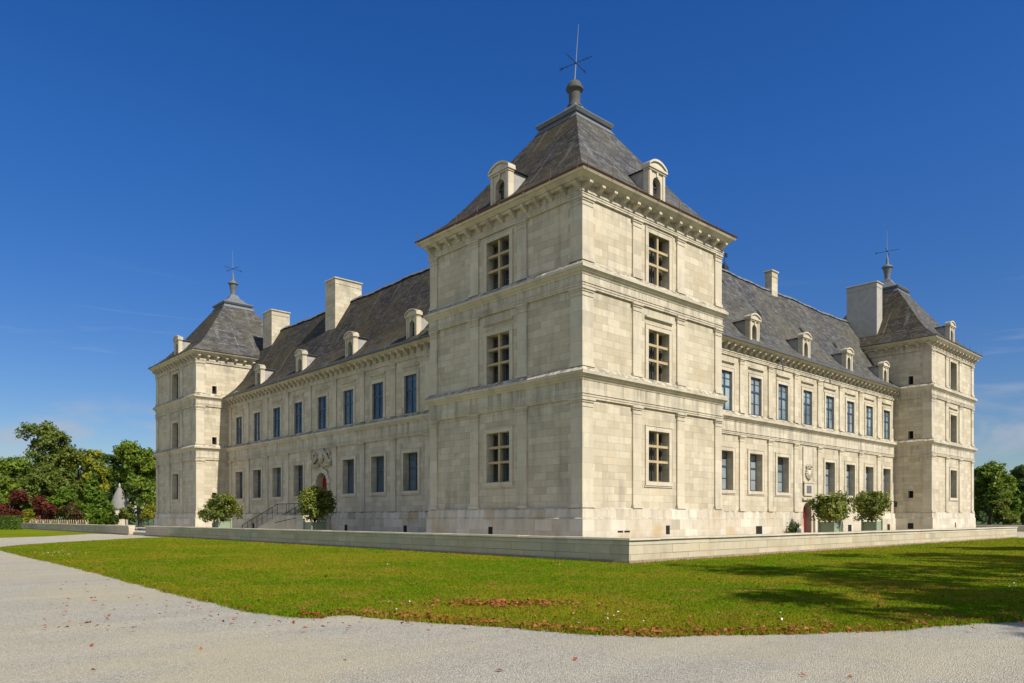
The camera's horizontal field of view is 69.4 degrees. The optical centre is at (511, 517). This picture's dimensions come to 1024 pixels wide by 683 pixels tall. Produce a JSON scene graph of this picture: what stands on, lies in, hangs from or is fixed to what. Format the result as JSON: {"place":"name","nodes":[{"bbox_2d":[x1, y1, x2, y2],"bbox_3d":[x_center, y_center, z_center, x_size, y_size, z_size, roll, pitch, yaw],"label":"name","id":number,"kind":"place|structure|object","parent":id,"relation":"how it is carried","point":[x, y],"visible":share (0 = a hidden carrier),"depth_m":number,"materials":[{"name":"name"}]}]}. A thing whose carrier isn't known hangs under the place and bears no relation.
{"place":"outdoors","nodes":[
{"label":"outdoors","id":0,"kind":"place"},
{"bbox_2d":[0,529,103,537],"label":"lawn","id":1,"kind":"structure","parent":0,"point":[21,533],"depth_m":80.88,"materials":[{"name":"green plant"}]},
{"bbox_2d":[0,515,22,529],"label":"clipped hedge","id":2,"kind":"object","parent":1,"relation":"on","point":[13,522],"visible":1,"depth_m":107.50,"materials":[{"name":"green plant"}]},
{"bbox_2d":[0,527,1023,682],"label":"gravel drive","id":3,"kind":"structure","parent":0,"point":[155,646],"depth_m":9.86,"materials":[{"name":"beige gravel"}]},
{"bbox_2d":[0,489,30,520],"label":"red shrub","id":4,"kind":"object","parent":3,"relation":"on","point":[10,508],"visible":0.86,"depth_m":123.85,"materials":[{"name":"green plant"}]},
{"bbox_2d":[22,509,37,522],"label":"green shrub","id":5,"kind":"object","parent":3,"relation":"on","point":[30,513],"visible":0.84,"depth_m":119.50,"materials":[{"name":"green plant"}]},
{"bbox_2d":[32,495,58,521],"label":"red shrub","id":6,"kind":"object","parent":3,"relation":"on","point":[42,507],"visible":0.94,"depth_m":123.59,"materials":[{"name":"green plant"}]},
{"bbox_2d":[42,509,63,523],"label":"green shrub","id":7,"kind":"object","parent":3,"relation":"on","point":[55,517],"visible":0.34,"depth_m":126.25,"materials":[{"name":"green plant"}]},
{"bbox_2d":[23,519,87,523],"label":"picket fence","id":8,"kind":"object","parent":3,"relation":"on","point":[70,522],"visible":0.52,"depth_m":102.84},
{"bbox_2d":[60,502,84,523],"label":"red shrub","id":9,"kind":"object","parent":3,"relation":"on","point":[73,511],"visible":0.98,"depth_m":120.64,"materials":[{"name":"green plant"}]},
{"bbox_2d":[21,523,134,534],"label":"terrace wall","id":10,"kind":"structure","parent":3,"relation":"on","point":[112,529],"depth_m":87.97,"materials":[{"name":"stone"}]},
{"bbox_2d":[69,472,116,524],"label":"conifer","id":11,"kind":"object","parent":3,"relation":"on","point":[94,506],"visible":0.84,"depth_m":124.98,"materials":[{"name":"green plant"}]},
{"bbox_2d":[99,510,119,524],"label":"green shrub","id":12,"kind":"object","parent":3,"relation":"on","point":[114,519],"visible":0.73,"depth_m":127.01,"materials":[{"name":"green plant"}]},
{"bbox_2d":[118,504,132,524],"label":"young tree","id":13,"kind":"object","parent":3,"relation":"on","point":[124,514],"visible":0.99,"depth_m":127.89,"materials":[{"name":"green plant"}]},
{"bbox_2d":[139,504,155,525],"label":"young tree","id":14,"kind":"object","parent":3,"relation":"on","point":[147,511],"visible":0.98,"depth_m":127.75,"materials":[{"name":"green plant"}]},
{"bbox_2d":[4,548,1023,676],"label":"fallen leaves","id":15,"kind":"object","parent":3,"relation":"on","point":[493,602],"visible":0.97,"depth_m":12.61,"materials":[{"name":"brown plant"}]},
{"bbox_2d":[0,0,1023,517],"label":"sky","id":16,"kind":"structure","parent":0,"point":[144,144],"materials":[{"name":"blue"}]},
{"bbox_2d":[0,535,1023,637],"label":"lawn","id":17,"kind":"structure","parent":0,"point":[542,578],"depth_m":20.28,"materials":[{"name":"green plant"}]},
{"bbox_2d":[43,551,1016,623],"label":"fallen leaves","id":18,"kind":"object","parent":17,"relation":"on","point":[573,612],"visible":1,"depth_m":12.65,"materials":[{"name":"brown plant"}]},
{"bbox_2d":[144,526,1017,562],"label":"terrace wall","id":19,"kind":"structure","parent":17,"relation":"on","point":[626,550],"depth_m":36.54,"materials":[{"name":"stone"}]},
{"bbox_2d":[63,519,1021,526],"bbox_3d":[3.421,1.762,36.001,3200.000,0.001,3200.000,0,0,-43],"label":"ground","id":20,"kind":"structure","parent":0,"point":[151,522],"depth_m":227.58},
{"bbox_2d":[0,455,40,506],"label":"broadleaf tree","id":21,"kind":"object","parent":20,"relation":"on","point":[11,467],"visible":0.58,"depth_m":148.89,"materials":[{"name":"green plant"}]},
{"bbox_2d":[9,420,76,481],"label":"broadleaf tree","id":22,"kind":"object","parent":20,"relation":"on","point":[50,440],"visible":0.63,"depth_m":165.56,"materials":[{"name":"green plant"}]},
{"bbox_2d":[7,464,79,509],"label":"broadleaf tree","id":23,"kind":"object","parent":20,"relation":"on","point":[50,480],"visible":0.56,"depth_m":143.60,"materials":[{"name":"green plant"}]},
{"bbox_2d":[31,472,84,523],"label":"broadleaf tree","id":24,"kind":"object","parent":20,"relation":"on","point":[76,478],"visible":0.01,"depth_m":165.88,"materials":[{"name":"green plant"}]},
{"bbox_2d":[46,487,79,519],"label":"broadleaf tree","id":25,"kind":"object","parent":20,"relation":"on","point":[63,497],"visible":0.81,"depth_m":136.89,"materials":[{"name":"green plant"}]},
{"bbox_2d":[0,467,155,523],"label":"wood","id":26,"kind":"object","parent":20,"relation":"on","point":[133,518],"visible":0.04,"depth_m":205.15,"materials":[{"name":"green plant"}]},
{"bbox_2d":[50,444,112,501],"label":"broadleaf tree","id":27,"kind":"object","parent":20,"relation":"on","point":[69,460],"visible":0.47,"depth_m":157.39,"materials":[{"name":"green plant"}]},
{"bbox_2d":[82,449,109,494],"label":"broadleaf tree","id":28,"kind":"object","parent":20,"relation":"on","point":[88,461],"visible":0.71,"depth_m":148.82,"materials":[{"name":"green plant"}]},
{"bbox_2d":[94,453,130,503],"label":"broadleaf tree","id":29,"kind":"object","parent":20,"relation":"on","point":[114,463],"visible":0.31,"depth_m":169.92,"materials":[{"name":"green plant"}]},
{"bbox_2d":[111,483,127,524],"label":"stone sculpture","id":30,"kind":"object","parent":20,"relation":"on","point":[119,499],"visible":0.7,"depth_m":139.04,"materials":[{"name":"stone"}]},
{"bbox_2d":[108,439,155,526],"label":"broadleaf tree","id":31,"kind":"object","parent":20,"relation":"on","point":[137,470],"visible":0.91,"depth_m":139.80,"materials":[{"name":"green plant"}]},
{"bbox_2d":[974,478,988,516],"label":"broadleaf tree","id":32,"kind":"object","parent":20,"relation":"on","point":[978,514],"visible":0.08,"depth_m":148.44,"materials":[{"name":"green plant"}]},
{"bbox_2d":[975,494,1019,523],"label":"wood","id":33,"kind":"object","parent":20,"relation":"on","point":[983,518],"visible":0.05,"depth_m":194.70,"materials":[{"name":"green plant"}]},
{"bbox_2d":[974,460,1021,524],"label":"broadleaf tree","id":34,"kind":"object","parent":20,"relation":"on","point":[995,481],"visible":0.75,"depth_m":126.10,"materials":[{"name":"green plant"}]},
{"bbox_2d":[986,498,1020,524],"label":"broadleaf tree","id":35,"kind":"object","parent":20,"relation":"on","point":[999,508],"visible":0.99,"depth_m":111.43,"materials":[{"name":"green plant"}]},
{"bbox_2d":[1008,492,1023,524],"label":"broadleaf tree","id":36,"kind":"object","parent":20,"relation":"on","point":[1017,503],"visible":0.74,"depth_m":117.86,"materials":[{"name":"green plant"}]},
{"bbox_2d":[1009,464,1023,511],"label":"broadleaf tree","id":37,"kind":"object","parent":20,"relation":"on","point":[1017,472],"visible":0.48,"depth_m":139.00,"materials":[{"name":"green plant"}]},
{"bbox_2d":[133,529,1023,536],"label":"terrace","id":38,"kind":"structure","parent":0,"point":[142,532],"depth_m":73.64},
{"bbox_2d":[213,518,231,527],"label":"planter box","id":39,"kind":"object","parent":38,"relation":"on","point":[222,524],"visible":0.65,"depth_m":66.00,"materials":[{"name":"green paint"}]},
{"bbox_2d":[198,494,244,522],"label":"laurel shrub","id":40,"kind":"object","parent":39,"relation":"on","point":[221,507],"visible":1,"depth_m":65.69,"materials":[{"name":"green plant"}]},
{"bbox_2d":[242,503,329,529],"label":"entrance staircase","id":41,"kind":"structure","parent":38,"relation":"on","point":[294,521],"depth_m":60.76,"materials":[{"name":"stone"}]},
{"bbox_2d":[303,518,326,529],"bbox_3d":[-14.375,0.750,53.870,1.270,1.400,1.270,0,0,-45],"label":"planter box","id":42,"kind":"object","parent":38,"relation":"on","point":[316,525],"visible":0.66,"depth_m":53.58,"materials":[{"name":"green paint"}]},
{"bbox_2d":[296,484,335,521],"bbox_3d":[-14.408,-1.044,53.853,3.008,2.804,2.915,0,0,-43],"label":"laurel shrub","id":43,"kind":"object","parent":42,"relation":"on","point":[314,504],"visible":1,"depth_m":53.18,"materials":[{"name":"green plant"}]},
{"bbox_2d":[148,24,982,537],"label":"chateau","id":44,"kind":"structure","parent":38,"relation":"on","point":[576,328],"depth_m":51.09,"materials":[{"name":"stone"}]},
{"bbox_2d":[170,415,179,448],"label":"window","id":45,"kind":"structure","parent":44,"relation":"in","point":[177,420],"depth_m":79.15,"materials":[{"name":"beige stone"}]},
{"bbox_2d":[171,471,179,501],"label":"window","id":46,"kind":"structure","parent":44,"relation":"in","point":[173,472],"depth_m":78.83,"materials":[{"name":"beige stone"}]},
{"bbox_2d":[171,370,179,400],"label":"window","id":47,"kind":"structure","parent":44,"relation":"in","point":[178,371],"depth_m":79.26,"materials":[{"name":"beige stone"}]},
{"bbox_2d":[234,409,243,444],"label":"window","id":48,"kind":"structure","parent":44,"relation":"in","point":[240,421],"depth_m":74.41,"materials":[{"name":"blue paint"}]},
{"bbox_2d":[234,468,243,501],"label":"window","id":49,"kind":"structure","parent":44,"relation":"in","point":[241,499],"depth_m":74.79,"materials":[{"name":"blue paint"}]},
{"bbox_2d":[251,404,261,441],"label":"window","id":50,"kind":"structure","parent":44,"relation":"in","point":[258,416],"depth_m":71.28,"materials":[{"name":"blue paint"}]},
{"bbox_2d":[251,466,262,500],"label":"window","id":51,"kind":"structure","parent":44,"relation":"in","point":[260,472],"depth_m":71.64,"materials":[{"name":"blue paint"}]},
{"bbox_2d":[271,399,281,437],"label":"window","id":52,"kind":"structure","parent":44,"relation":"in","point":[278,411],"depth_m":68.00,"materials":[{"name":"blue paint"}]},
{"bbox_2d":[271,464,282,499],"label":"window","id":53,"kind":"structure","parent":44,"relation":"in","point":[279,470],"depth_m":68.47,"materials":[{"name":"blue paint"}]},
{"bbox_2d":[292,393,303,433],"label":"window","id":54,"kind":"structure","parent":44,"relation":"in","point":[299,406],"depth_m":64.96,"materials":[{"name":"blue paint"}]},
{"bbox_2d":[292,461,304,499],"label":"window","id":55,"kind":"structure","parent":44,"relation":"in","point":[301,468],"depth_m":65.39,"materials":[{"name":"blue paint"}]},
{"bbox_2d":[315,387,328,429],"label":"window","id":56,"kind":"structure","parent":44,"relation":"in","point":[323,401],"depth_m":61.76,"materials":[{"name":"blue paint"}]},
{"bbox_2d":[322,476,326,489],"bbox_3d":[-15.437,-1.975,61.970,0.178,3.550,1.900,0,0,-43],"label":"door","id":57,"kind":"structure","parent":44,"relation":"in","point":[324,485],"depth_m":62.43,"materials":[{"name":"red paint"}]},
{"bbox_2d":[340,380,355,425],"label":"window","id":58,"kind":"structure","parent":44,"relation":"in","point":[350,396],"depth_m":58.54,"materials":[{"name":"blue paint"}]},
{"bbox_2d":[340,455,356,497],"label":"window","id":59,"kind":"structure","parent":44,"relation":"in","point":[351,463],"depth_m":59.09,"materials":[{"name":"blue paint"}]},
{"bbox_2d":[369,372,385,419],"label":"window","id":60,"kind":"structure","parent":44,"relation":"in","point":[379,389],"depth_m":55.43,"materials":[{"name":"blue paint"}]},
{"bbox_2d":[369,451,386,496],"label":"window","id":61,"kind":"structure","parent":44,"relation":"in","point":[381,461],"depth_m":55.82,"materials":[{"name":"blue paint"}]},
{"bbox_2d":[401,363,418,414],"bbox_3d":[-7.140,-9.080,52.238,0.300,3.380,2.120,0,0,-43],"label":"window","id":62,"kind":"structure","parent":44,"relation":"in","point":[412,381],"depth_m":52.34,"materials":[{"name":"blue paint"}]},
{"bbox_2d":[400,447,420,494],"bbox_3d":[-6.996,-3.255,52.370,0.610,3.290,2.440,0,0,-43],"label":"window","id":63,"kind":"structure","parent":44,"relation":"in","point":[414,458],"depth_m":52.72,"materials":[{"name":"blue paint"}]},
{"bbox_2d":[482,316,512,384],"bbox_3d":[-0.612,-9.095,40.674,0.650,3.370,2.460,0,0,-43],"label":"window","id":64,"kind":"structure","parent":44,"relation":"in","point":[504,347],"depth_m":40.76,"materials":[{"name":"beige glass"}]},
{"bbox_2d":[483,227,512,292],"bbox_3d":[-0.592,-14.065,40.692,0.595,2.990,2.440,0,0,-43],"label":"window","id":65,"kind":"structure","parent":44,"relation":"in","point":[502,270],"depth_m":40.77,"materials":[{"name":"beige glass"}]},
{"bbox_2d":[483,425,513,487],"bbox_3d":[-0.598,-3.305,40.687,0.610,3.310,2.540,0,0,-43],"label":"window","id":66,"kind":"structure","parent":44,"relation":"in","point":[502,462],"depth_m":40.76,"materials":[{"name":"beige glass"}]},
{"bbox_2d":[644,424,672,487],"bbox_3d":[7.817,-3.305,40.336,2.540,3.310,0.610,0,0,-43],"label":"window","id":67,"kind":"structure","parent":44,"relation":"in","point":[653,441],"depth_m":40.43,"materials":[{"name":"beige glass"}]},
{"bbox_2d":[645,225,672,290],"bbox_3d":[7.812,-14.065,40.341,2.440,2.990,0.595,0,0,-43],"label":"window","id":68,"kind":"structure","parent":44,"relation":"in","point":[654,254],"depth_m":40.43,"materials":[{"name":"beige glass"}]},
{"bbox_2d":[645,315,673,383],"bbox_3d":[7.830,-9.095,40.321,2.460,3.370,0.650,0,0,-43],"label":"window","id":69,"kind":"structure","parent":44,"relation":"in","point":[653,350],"depth_m":40.43,"materials":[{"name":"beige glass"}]},
{"bbox_2d":[722,359,735,410],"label":"window","id":70,"kind":"structure","parent":44,"relation":"in","point":[726,376],"depth_m":51.06,"materials":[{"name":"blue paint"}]},
{"bbox_2d":[722,446,735,494],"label":"window","id":71,"kind":"structure","parent":44,"relation":"in","point":[724,454],"depth_m":51.34,"materials":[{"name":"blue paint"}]},
{"bbox_2d":[747,449,764,495],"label":"window","id":72,"kind":"structure","parent":44,"relation":"in","point":[751,459],"depth_m":53.91,"materials":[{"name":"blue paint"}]},
{"bbox_2d":[748,366,764,416],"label":"window","id":73,"kind":"structure","parent":44,"relation":"in","point":[753,383],"depth_m":53.53,"materials":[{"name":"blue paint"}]},
{"bbox_2d":[775,452,790,496],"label":"window","id":74,"kind":"structure","parent":44,"relation":"in","point":[778,461],"depth_m":56.63,"materials":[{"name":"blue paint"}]},
{"bbox_2d":[776,374,790,421],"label":"window","id":75,"kind":"structure","parent":44,"relation":"in","point":[780,389],"depth_m":56.12,"materials":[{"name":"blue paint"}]},
{"bbox_2d":[803,507,804,532],"bbox_3d":[23.289,0.100,59.011,1.440,2.700,0.610,0,0,-43],"label":"door","id":76,"kind":"structure","parent":44,"relation":"in","point":[804,507],"depth_m":59.52,"materials":[{"name":"red paint"}]},
{"bbox_2d":[801,380,814,425],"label":"window","id":77,"kind":"structure","parent":44,"relation":"in","point":[805,395],"depth_m":58.86,"materials":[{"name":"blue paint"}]},
{"bbox_2d":[823,458,836,495],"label":"window","id":78,"kind":"structure","parent":44,"relation":"in","point":[825,465],"depth_m":62.09,"materials":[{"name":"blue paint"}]},
{"bbox_2d":[824,387,836,429],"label":"window","id":79,"kind":"structure","parent":44,"relation":"in","point":[828,401],"depth_m":61.65,"materials":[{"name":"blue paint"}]},
{"bbox_2d":[844,461,856,498],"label":"window","id":80,"kind":"structure","parent":44,"relation":"in","point":[846,467],"depth_m":64.82,"materials":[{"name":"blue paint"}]},
{"bbox_2d":[845,392,856,433],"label":"window","id":81,"kind":"structure","parent":44,"relation":"in","point":[848,405],"depth_m":64.28,"materials":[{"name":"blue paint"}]},
{"bbox_2d":[864,397,874,436],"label":"window","id":82,"kind":"structure","parent":44,"relation":"in","point":[867,410],"depth_m":67.01,"materials":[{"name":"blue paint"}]},
{"bbox_2d":[864,463,874,492],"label":"window","id":83,"kind":"structure","parent":44,"relation":"in","point":[866,465],"depth_m":67.48,"materials":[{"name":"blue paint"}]},
{"bbox_2d":[881,465,891,500],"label":"window","id":84,"kind":"structure","parent":44,"relation":"in","point":[882,466],"depth_m":70.21,"materials":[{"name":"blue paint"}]},
{"bbox_2d":[882,402,891,439],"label":"window","id":85,"kind":"structure","parent":44,"relation":"in","point":[885,414],"depth_m":69.85,"materials":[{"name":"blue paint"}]},
{"bbox_2d":[949,467,957,500],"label":"window","id":86,"kind":"structure","parent":44,"relation":"in","point":[950,468],"depth_m":72.64,"materials":[{"name":"beige stone"}]},
{"bbox_2d":[949,358,957,390],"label":"window","id":87,"kind":"structure","parent":44,"relation":"in","point":[950,360],"depth_m":72.74,"materials":[{"name":"beige stone"}]},
{"bbox_2d":[949,407,958,442],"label":"window","id":88,"kind":"structure","parent":44,"relation":"in","point":[950,412],"depth_m":72.67,"materials":[{"name":"beige stone"}]},
{"bbox_2d":[786,521,799,532],"bbox_3d":[21.282,0.856,55.911,1.421,1.216,0.780,0,0,-43],"label":"border plant","id":89,"kind":"object","parent":38,"relation":"on","point":[792,528],"visible":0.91,"depth_m":55.74,"materials":[{"name":"green plant"}]},
{"bbox_2d":[818,519,840,531],"bbox_3d":[23.449,0.750,54.627,1.270,1.400,1.270,0,0,-44],"label":"planter box","id":90,"kind":"object","parent":38,"relation":"on","point":[825,526],"visible":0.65,"depth_m":54.31,"materials":[{"name":"green paint"}]},
{"bbox_2d":[805,490,856,521],"bbox_3d":[23.544,-0.823,54.713,2.857,2.470,3.297,0,0,-20],"label":"laurel shrub","id":91,"kind":"object","parent":90,"relation":"on","point":[836,507],"visible":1,"depth_m":54.01,"materials":[{"name":"green plant"}]},
{"bbox_2d":[861,519,882,530],"bbox_3d":[29.153,0.750,59.873,1.270,1.400,1.270,0,0,-41],"label":"planter box","id":92,"kind":"object","parent":38,"relation":"on","point":[871,526],"visible":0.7,"depth_m":59.58,"materials":[{"name":"green paint"}]},
{"bbox_2d":[851,490,891,521],"bbox_3d":[28.957,-0.934,59.841,4.029,2.598,3.212,0,0,-43],"label":"laurel shrub","id":93,"kind":"object","parent":92,"relation":"on","point":[871,505],"visible":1,"depth_m":59.01,"materials":[{"name":"green plant"}]},
{"bbox_2d":[976,525,1023,531],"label":"terrace wall","id":94,"kind":"structure","parent":38,"relation":"on","point":[1020,528],"depth_m":78.70,"materials":[{"name":"stone"}]}
]}

